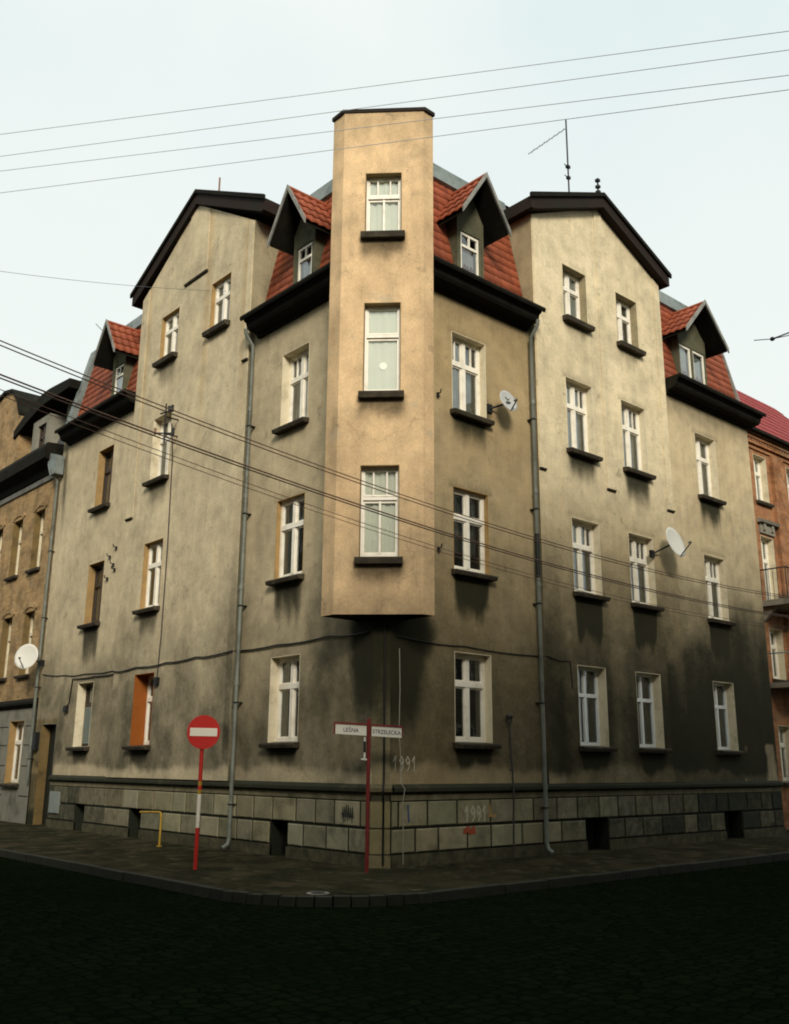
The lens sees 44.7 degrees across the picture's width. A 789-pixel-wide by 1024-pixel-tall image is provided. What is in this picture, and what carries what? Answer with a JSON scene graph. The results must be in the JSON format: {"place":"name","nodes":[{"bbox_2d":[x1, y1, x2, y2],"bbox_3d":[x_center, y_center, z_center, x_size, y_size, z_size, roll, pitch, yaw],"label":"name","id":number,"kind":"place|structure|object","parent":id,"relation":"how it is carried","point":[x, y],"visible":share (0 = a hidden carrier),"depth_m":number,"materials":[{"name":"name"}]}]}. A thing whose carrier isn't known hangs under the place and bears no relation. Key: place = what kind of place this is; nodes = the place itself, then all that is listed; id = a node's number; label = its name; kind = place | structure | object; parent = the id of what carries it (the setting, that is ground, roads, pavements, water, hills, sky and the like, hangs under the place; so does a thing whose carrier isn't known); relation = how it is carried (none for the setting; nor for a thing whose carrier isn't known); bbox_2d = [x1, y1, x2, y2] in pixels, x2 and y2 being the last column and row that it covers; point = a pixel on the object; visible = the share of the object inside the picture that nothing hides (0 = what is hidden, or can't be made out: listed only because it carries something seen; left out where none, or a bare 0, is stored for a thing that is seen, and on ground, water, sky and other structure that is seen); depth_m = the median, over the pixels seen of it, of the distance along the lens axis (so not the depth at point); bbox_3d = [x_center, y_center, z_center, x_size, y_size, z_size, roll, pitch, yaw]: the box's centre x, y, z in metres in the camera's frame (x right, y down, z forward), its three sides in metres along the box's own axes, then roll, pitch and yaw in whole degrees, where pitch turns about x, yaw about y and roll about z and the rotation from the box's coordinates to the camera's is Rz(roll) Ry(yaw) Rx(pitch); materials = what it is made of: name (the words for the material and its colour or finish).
{"place":"outdoors","nodes":[
{"label":"outdoors","id":0,"kind":"place"},
{"bbox_2d":[0,857,788,1023],"bbox_3d":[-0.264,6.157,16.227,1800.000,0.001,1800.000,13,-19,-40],"label":"road","id":1,"kind":"structure","parent":0,"point":[709,946],"depth_m":9.50,"materials":[{"name":"grey asphalt"}]},
{"bbox_2d":[0,848,788,906],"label":"kerb","id":2,"kind":"structure","parent":1,"relation":"on","point":[235,896],"depth_m":14.41,"materials":[{"name":"stone"}]},
{"bbox_3d":[19.229,-4.829,7.788,34.400,17.220,12.700,13,-19,-40],"label":"street house","id":3,"kind":"object","parent":1,"relation":"on","visible":0},
{"bbox_2d":[0,50,787,156],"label":"overhead wire","id":4,"kind":"object","parent":3,"relation":"attached to","point":[404,102],"visible":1,"depth_m":13.02,"materials":[{"name":"grey metal"}]},
{"bbox_2d":[0,31,788,134],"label":"overhead wire","id":5,"kind":"object","parent":3,"relation":"attached to","point":[405,81],"visible":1,"depth_m":13.10,"materials":[{"name":"grey metal"}]},
{"bbox_2d":[1,89,788,192],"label":"overhead wire","id":6,"kind":"object","parent":3,"relation":"attached to","point":[404,140],"visible":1,"depth_m":12.86,"materials":[{"name":"grey metal"}]},
{"bbox_2d":[2,75,788,170],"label":"overhead wire","id":7,"kind":"object","parent":3,"relation":"attached to","point":[405,122],"visible":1,"depth_m":12.93,"materials":[{"name":"grey metal"}]},
{"bbox_3d":[-23.210,-3.591,12.878,12.900,16.820,30.900,13,-19,-40],"label":"street house","id":8,"kind":"object","parent":1,"relation":"on","visible":0},
{"bbox_2d":[0,389,785,626],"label":"overhead wire","id":9,"kind":"object","parent":8,"relation":"attached to","point":[341,515],"visible":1,"depth_m":11.68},
{"bbox_2d":[0,340,786,595],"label":"overhead wire","id":10,"kind":"object","parent":8,"relation":"attached to","point":[339,472],"visible":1,"depth_m":11.82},
{"bbox_2d":[0,345,787,597],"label":"overhead wire","id":11,"kind":"object","parent":8,"relation":"attached to","point":[338,475],"visible":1,"depth_m":11.82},
{"bbox_2d":[0,374,788,616],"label":"overhead wire","id":12,"kind":"object","parent":8,"relation":"attached to","point":[342,498],"visible":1,"depth_m":11.72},
{"bbox_2d":[0,377,788,617],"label":"overhead wire","id":13,"kind":"object","parent":8,"relation":"attached to","point":[343,501],"visible":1,"depth_m":11.82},
{"bbox_2d":[0,395,788,629],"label":"overhead wire","id":14,"kind":"object","parent":8,"relation":"attached to","point":[343,520],"visible":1,"depth_m":11.72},
{"bbox_2d":[0,815,788,895],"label":"pavement","id":15,"kind":"structure","parent":0,"point":[249,872],"depth_m":17.07,"materials":[{"name":"grey concrete"}]},
{"bbox_2d":[0,378,81,823],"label":"brick tenement","id":16,"kind":"structure","parent":15,"relation":"on","point":[32,457],"depth_m":30.95,"materials":[{"name":"beige paint"}]},
{"bbox_2d":[0,528,3,555],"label":"window","id":17,"kind":"structure","parent":16,"relation":"in","point":[1,530],"depth_m":33.77,"materials":[{"name":"beige paint"}]},
{"bbox_2d":[0,616,12,681],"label":"window","id":18,"kind":"structure","parent":16,"relation":"in","point":[7,622],"depth_m":31.48,"materials":[{"name":"beige paint"}]},
{"bbox_2d":[3,518,23,581],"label":"window","id":19,"kind":"structure","parent":16,"relation":"in","point":[18,525],"depth_m":32.30,"materials":[{"name":"beige paint"}]},
{"bbox_2d":[0,720,35,787],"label":"window","id":20,"kind":"structure","parent":16,"relation":"in","point":[13,742],"depth_m":29.37,"materials":[{"name":"white paint"}]},
{"bbox_2d":[14,610,34,678],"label":"window","id":21,"kind":"structure","parent":16,"relation":"in","point":[27,636],"depth_m":30.22,"materials":[{"name":"beige paint"}]},
{"bbox_2d":[25,508,45,573],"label":"window","id":22,"kind":"structure","parent":16,"relation":"in","point":[40,515],"depth_m":30.98,"materials":[{"name":"beige paint"}]},
{"bbox_2d":[139,811,161,846],"bbox_3d":[-5.269,6.835,20.711,0.120,0.764,1.008,13,-19,-40],"label":"gas pipe guard","id":23,"kind":"object","parent":15,"relation":"on","point":[159,840],"visible":0.82,"depth_m":20.41,"materials":[{"name":"yellow paint"}]},
{"bbox_2d":[187,715,219,869],"bbox_3d":[-3.300,4.747,16.261,0.570,2.560,0.104,7,-16,-23],"label":"no entry sign","id":24,"kind":"object","parent":15,"relation":"on","point":[203,732],"visible":0.94,"depth_m":16.41,"materials":[{"name":"red metal"}]},
{"bbox_2d":[306,891,329,896],"bbox_3d":[-1.044,5.211,13.103,0.320,0.034,0.320,13,-19,-40],"label":"valve cover","id":25,"kind":"object","parent":15,"relation":"on","point":[318,893],"visible":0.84,"depth_m":13.05,"materials":[{"name":"metal"}]},
{"bbox_2d":[334,719,402,872],"bbox_3d":[-0.453,4.748,16.086,1.170,2.510,0.236,0,-15,0],"label":"street name sign","id":26,"kind":"object","parent":15,"relation":"on","point":[359,729],"visible":0.98,"depth_m":16.25,"materials":[{"name":"metal"}]},
{"bbox_2d":[26,107,786,867],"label":"apartment building","id":27,"kind":"structure","parent":15,"relation":"on","point":[396,317],"depth_m":21.46,"materials":[{"name":"paint"}]},
{"bbox_2d":[14,644,44,668],"bbox_3d":[-10.657,4.248,28.168,0.920,0.759,0.562,13,-19,-40],"label":"satellite dish","id":28,"kind":"object","parent":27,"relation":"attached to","point":[26,656],"visible":1,"depth_m":28.12,"materials":[{"name":"white paint"}]},
{"bbox_2d":[31,732,39,749],"bbox_3d":[-10.393,6.632,27.806,0.140,0.500,0.220,13,-19,-40],"label":"letter box","id":29,"kind":"object","parent":27,"relation":"attached to","point":[35,740],"visible":1,"depth_m":27.74,"materials":[{"name":"black metal"}]},
{"bbox_2d":[32,723,56,824],"bbox_3d":[-9.755,7.415,27.189,0.302,2.780,1.050,13,-19,-40],"label":"entrance door","id":30,"kind":"structure","parent":27,"relation":"in","point":[48,734],"depth_m":27.50,"materials":[{"name":"paint"}]},
{"bbox_2d":[48,791,60,812],"bbox_3d":[-9.250,7.890,26.114,0.080,0.560,0.620,13,-19,-40],"label":"meter cabinet","id":31,"kind":"object","parent":27,"relation":"attached to","point":[54,801],"visible":1,"depth_m":26.05,"materials":[{"name":"grey metal"}]},
{"bbox_2d":[62,706,68,712],"bbox_3d":[-9.148,5.478,26.690,0.110,0.180,0.180,13,-19,-40],"label":"junction box","id":32,"kind":"object","parent":27,"relation":"attached to","point":[65,709],"visible":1,"depth_m":26.64,"materials":[{"name":"black metal"}]},
{"bbox_2d":[42,670,113,675],"bbox_3d":[-8.801,4.456,26.615,0.028,0.238,4.852,13,-19,-40],"label":"wall cable","id":33,"kind":"object","parent":27,"relation":"attached to","point":[77,675],"depth_m":26.60,"materials":[{"name":"black rubber"}]},
{"bbox_2d":[65,681,93,750],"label":"window","id":34,"kind":"structure","parent":27,"relation":"in","point":[81,727],"depth_m":26.25,"materials":[{"name":"white paint"}]},
{"bbox_2d":[77,560,104,628],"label":"window","id":35,"kind":"structure","parent":27,"relation":"in","point":[90,619],"depth_m":27.08,"materials":[{"name":"brown paint"}]},
{"bbox_2d":[87,444,114,513],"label":"window","id":36,"kind":"structure","parent":27,"relation":"in","point":[104,475],"depth_m":27.94,"materials":[{"name":"brown paint"}]},
{"bbox_2d":[1,271,226,291],"bbox_3d":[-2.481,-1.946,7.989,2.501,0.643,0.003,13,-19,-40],"label":"overhead wire","id":37,"kind":"object","parent":27,"relation":"attached to","point":[106,283],"visible":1,"depth_m":8.04,"materials":[{"name":"grey metal"}]},
{"bbox_2d":[122,672,153,749],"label":"window","id":38,"kind":"structure","parent":27,"relation":"in","point":[142,698],"depth_m":23.67,"materials":[{"name":"orange paint"}]},
{"bbox_2d":[138,809,141,830],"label":"basement window","id":39,"kind":"structure","parent":27,"relation":"in","point":[140,809],"depth_m":23.02,"materials":[{"name":"black metal"}]},
{"bbox_2d":[132,538,162,614],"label":"window","id":40,"kind":"structure","parent":27,"relation":"in","point":[148,566],"depth_m":24.32,"materials":[{"name":"white paint"}]},
{"bbox_2d":[153,677,159,684],"bbox_3d":[-5.672,4.022,22.836,0.100,0.180,0.160,13,-19,-40],"label":"junction box","id":41,"kind":"object","parent":27,"relation":"attached to","point":[156,680],"visible":1,"depth_m":22.79,"materials":[{"name":"black metal"}]},
{"bbox_2d":[142,412,171,487],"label":"window","id":42,"kind":"structure","parent":27,"relation":"in","point":[156,477],"depth_m":25.25,"materials":[{"name":"white paint"}]},
{"bbox_2d":[156,423,172,676],"bbox_3d":[-5.644,0.838,23.702,0.164,6.422,0.059,-6,-16,23],"label":"wall cable","id":43,"kind":"object","parent":27,"relation":"attached to","point":[166,555],"depth_m":23.59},
{"bbox_2d":[152,307,179,368],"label":"window","id":44,"kind":"structure","parent":27,"relation":"in","point":[172,320],"depth_m":25.90,"materials":[{"name":"white paint"}]},
{"bbox_2d":[154,403,178,442],"bbox_3d":[-5.665,-2.201,24.275,0.415,1.051,1.050,13,-19,-40],"label":"wire bracket","id":45,"kind":"object","parent":27,"relation":"attached to","point":[172,433],"visible":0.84,"depth_m":24.13,"materials":[{"name":"black metal"}]},
{"bbox_2d":[202,271,231,338],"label":"window","id":46,"kind":"structure","parent":27,"relation":"in","point":[219,321],"depth_m":24.06,"materials":[{"name":"white paint"}]},
{"bbox_2d":[66,631,369,705],"bbox_3d":[-4.845,3.775,22.068,0.168,0.904,13.060,13,-19,-40],"label":"wall cable","id":47,"kind":"object","parent":27,"relation":"attached to","point":[220,654],"depth_m":20.86,"materials":[{"name":"black rubber"}]},
{"bbox_2d":[258,654,299,747],"bbox_3d":[-2.172,3.781,19.175,0.444,1.810,1.160,13,-19,-40],"label":"window","id":48,"kind":"structure","parent":27,"relation":"in","point":[277,686],"depth_m":19.43,"materials":[{"name":"white paint"}]},
{"bbox_2d":[281,820,287,854],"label":"basement window","id":49,"kind":"structure","parent":27,"relation":"in","point":[285,823],"depth_m":18.72,"materials":[{"name":"black metal"}]},
{"bbox_2d":[265,492,304,585],"bbox_3d":[-2.151,0.577,20.024,0.448,1.840,1.150,13,-19,-40],"label":"window","id":50,"kind":"structure","parent":27,"relation":"in","point":[289,517],"depth_m":20.24,"materials":[{"name":"white paint"}]},
{"bbox_2d":[272,341,309,434],"bbox_3d":[-2.075,-2.663,20.933,0.597,1.870,1.140,13,-19,-40],"label":"window","id":51,"kind":"structure","parent":27,"relation":"in","point":[287,423],"depth_m":21.18,"materials":[{"name":"white paint"}]},
{"bbox_2d":[354,465,402,564],"bbox_3d":[-0.275,0.050,17.582,0.870,1.880,0.390,0,-15,3],"label":"window","id":52,"kind":"structure","parent":27,"relation":"in","point":[375,548],"depth_m":17.72,"materials":[{"name":"white paint"}]},
{"bbox_2d":[358,302,403,398],"bbox_3d":[-0.237,-3.085,18.399,0.860,2.000,0.374,0,-15,3],"label":"window","id":53,"kind":"structure","parent":27,"relation":"in","point":[382,320],"depth_m":18.55,"materials":[{"name":"white paint"}]},
{"bbox_2d":[360,172,404,239],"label":"window","id":54,"kind":"structure","parent":27,"relation":"in","point":[383,191],"depth_m":19.35,"materials":[{"name":"white paint"}]},
{"bbox_2d":[382,618,385,864],"bbox_3d":[-0.189,3.965,16.875,0.045,4.230,0.169,0,-15,3],"label":"wall cable","id":55,"kind":"object","parent":27,"relation":"attached to","point":[383,784],"depth_m":16.88,"materials":[{"name":"black metal"}]},
{"bbox_2d":[399,649,404,864],"bbox_3d":[0.139,4.263,16.959,0.055,3.700,0.155,13,-19,-40],"label":"wall cable","id":56,"kind":"object","parent":27,"relation":"attached to","point":[399,725],"depth_m":17.12,"materials":[{"name":"grey metal"}]},
{"bbox_2d":[450,331,494,426],"bbox_3d":[1.500,-2.785,20.293,1.170,1.870,0.568,13,-19,-40],"label":"window","id":57,"kind":"structure","parent":27,"relation":"in","point":[462,370],"depth_m":20.48,"materials":[{"name":"white paint"}]},
{"bbox_2d":[451,486,497,581],"bbox_3d":[1.483,0.457,19.430,1.170,1.820,0.546,13,-19,-40],"label":"window","id":58,"kind":"structure","parent":27,"relation":"in","point":[463,505],"depth_m":19.58,"materials":[{"name":"white paint"}]},
{"bbox_2d":[452,651,501,748],"bbox_3d":[1.457,3.654,18.591,1.170,1.810,0.554,13,-19,-40],"label":"window","id":59,"kind":"structure","parent":27,"relation":"in","point":[466,686],"depth_m":18.79,"materials":[{"name":"white paint"}]},
{"bbox_2d":[397,635,572,688],"bbox_3d":[1.923,3.002,18.957,4.970,0.686,0.105,13,-19,-40],"label":"wall cable","id":60,"kind":"object","parent":27,"relation":"attached to","point":[490,651],"depth_m":19.00,"materials":[{"name":"black rubber"}]},
{"bbox_2d":[486,390,517,412],"bbox_3d":[2.273,-2.358,20.394,0.672,0.508,0.374,-1,-15,5],"label":"satellite dish","id":61,"kind":"object","parent":27,"relation":"attached to","point":[508,400],"visible":1,"depth_m":20.42,"materials":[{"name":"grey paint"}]},
{"bbox_2d":[528,120,570,191],"bbox_3d":[4.130,-9.351,25.621,1.718,3.400,0.184,13,-19,-40],"label":"tv aerial","id":62,"kind":"object","parent":27,"relation":"attached to","point":[568,167],"visible":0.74,"depth_m":26.14,"materials":[{"name":"black metal"}]},
{"bbox_2d":[562,263,594,332],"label":"window","id":63,"kind":"structure","parent":27,"relation":"in","point":[574,282],"depth_m":23.58,"materials":[{"name":"white paint"}]},
{"bbox_2d":[565,376,602,462],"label":"window","id":64,"kind":"structure","parent":27,"relation":"in","point":[574,411],"depth_m":22.79,"materials":[{"name":"white paint"}]},
{"bbox_2d":[571,517,610,601],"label":"window","id":65,"kind":"structure","parent":27,"relation":"in","point":[578,534],"depth_m":21.94,"materials":[{"name":"white paint"}]},
{"bbox_2d":[585,818,597,849],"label":"basement window","id":66,"kind":"structure","parent":27,"relation":"in","point":[591,823],"depth_m":20.47,"materials":[{"name":"black metal"}]},
{"bbox_2d":[577,665,617,751],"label":"window","id":67,"kind":"structure","parent":27,"relation":"in","point":[601,744],"depth_m":21.11,"materials":[{"name":"white plastic"}]},
{"bbox_2d":[595,178,600,191],"bbox_3d":[5.269,-8.363,24.864,0.100,0.620,0.100,13,-19,-40],"label":"roof finial","id":68,"kind":"object","parent":27,"relation":"attached to","point":[597,186],"visible":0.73,"depth_m":24.86,"materials":[{"name":"black metal"}]},
{"bbox_2d":[615,292,645,356],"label":"window","id":69,"kind":"structure","parent":27,"relation":"in","point":[632,344],"depth_m":24.95,"materials":[{"name":"white paint"}]},
{"bbox_2d":[620,399,655,480],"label":"window","id":70,"kind":"structure","parent":27,"relation":"in","point":[628,431],"depth_m":24.19,"materials":[{"name":"white paint"}]},
{"bbox_2d":[628,532,664,611],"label":"window","id":71,"kind":"structure","parent":27,"relation":"in","point":[647,543],"depth_m":23.32,"materials":[{"name":"white paint"}]},
{"bbox_2d":[635,671,672,752],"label":"window","id":72,"kind":"structure","parent":27,"relation":"in","point":[654,680],"depth_m":22.48,"materials":[{"name":"white plastic"}]},
{"bbox_2d":[649,527,691,557],"bbox_3d":[6.684,0.724,23.419,0.960,0.778,0.590,1,-15,-1],"label":"satellite dish","id":73,"kind":"object","parent":27,"relation":"attached to","point":[675,542],"visible":1,"depth_m":23.48,"materials":[{"name":"white paint"}]},
{"bbox_2d":[694,432,726,505],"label":"window","id":74,"kind":"structure","parent":27,"relation":"in","point":[709,444],"depth_m":26.49,"materials":[{"name":"white paint"}]},
{"bbox_2d":[703,554,736,626],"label":"window","id":75,"kind":"structure","parent":27,"relation":"in","point":[720,577],"depth_m":25.61,"materials":[{"name":"white paint"}]},
{"bbox_2d":[724,811,732,837],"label":"basement window","id":76,"kind":"structure","parent":27,"relation":"in","point":[727,814],"depth_m":24.04,"materials":[{"name":"black metal"}]},
{"bbox_2d":[713,681,746,754],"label":"window","id":77,"kind":"structure","parent":27,"relation":"in","point":[731,748],"depth_m":24.77,"materials":[{"name":"white plastic"}]},
{"bbox_2d":[504,713,514,857],"bbox_3d":[2.256,5.290,18.595,0.200,2.721,0.190,13,-19,-40],"label":"vent pipe","id":78,"kind":"object","parent":15,"relation":"on","point":[509,716],"visible":0.92,"depth_m":18.62,"materials":[{"name":"grey metal"}]},
{"bbox_2d":[736,390,788,829],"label":"brick house","id":79,"kind":"structure","parent":15,"relation":"on","point":[768,441],"depth_m":29.95,"materials":[{"name":"red brick"}]},
{"bbox_2d":[753,454,774,507],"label":"window","id":80,"kind":"structure","parent":79,"relation":"in","point":[762,493],"depth_m":30.62,"materials":[{"name":"white paint"}]},
{"bbox_2d":[760,535,778,599],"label":"window","id":81,"kind":"structure","parent":79,"relation":"in","point":[768,557],"depth_m":29.92,"materials":[{"name":"white paint"}]},
{"bbox_2d":[769,628,788,681],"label":"window","id":82,"kind":"structure","parent":79,"relation":"in","point":[777,646],"depth_m":29.20,"materials":[{"name":"white paint"}]},
{"bbox_2d":[778,726,788,785],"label":"window","id":83,"kind":"structure","parent":79,"relation":"in","point":[784,730],"depth_m":28.50,"materials":[{"name":"white paint"}]},
{"bbox_2d":[786,467,788,496],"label":"window","id":84,"kind":"structure","parent":79,"relation":"in","point":[787,469],"depth_m":31.95,"materials":[{"name":"white paint"}]},
{"bbox_2d":[0,0,788,418],"label":"sky","id":85,"kind":"structure","parent":0,"point":[705,184],"materials":[{"name":"white"}]},
{"bbox_2d":[754,332,788,340],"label":"span wire","id":86,"kind":"object","parent":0,"point":[774,338],"visible":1,"depth_m":16.54,"materials":[{"name":"black metal"}]}
]}

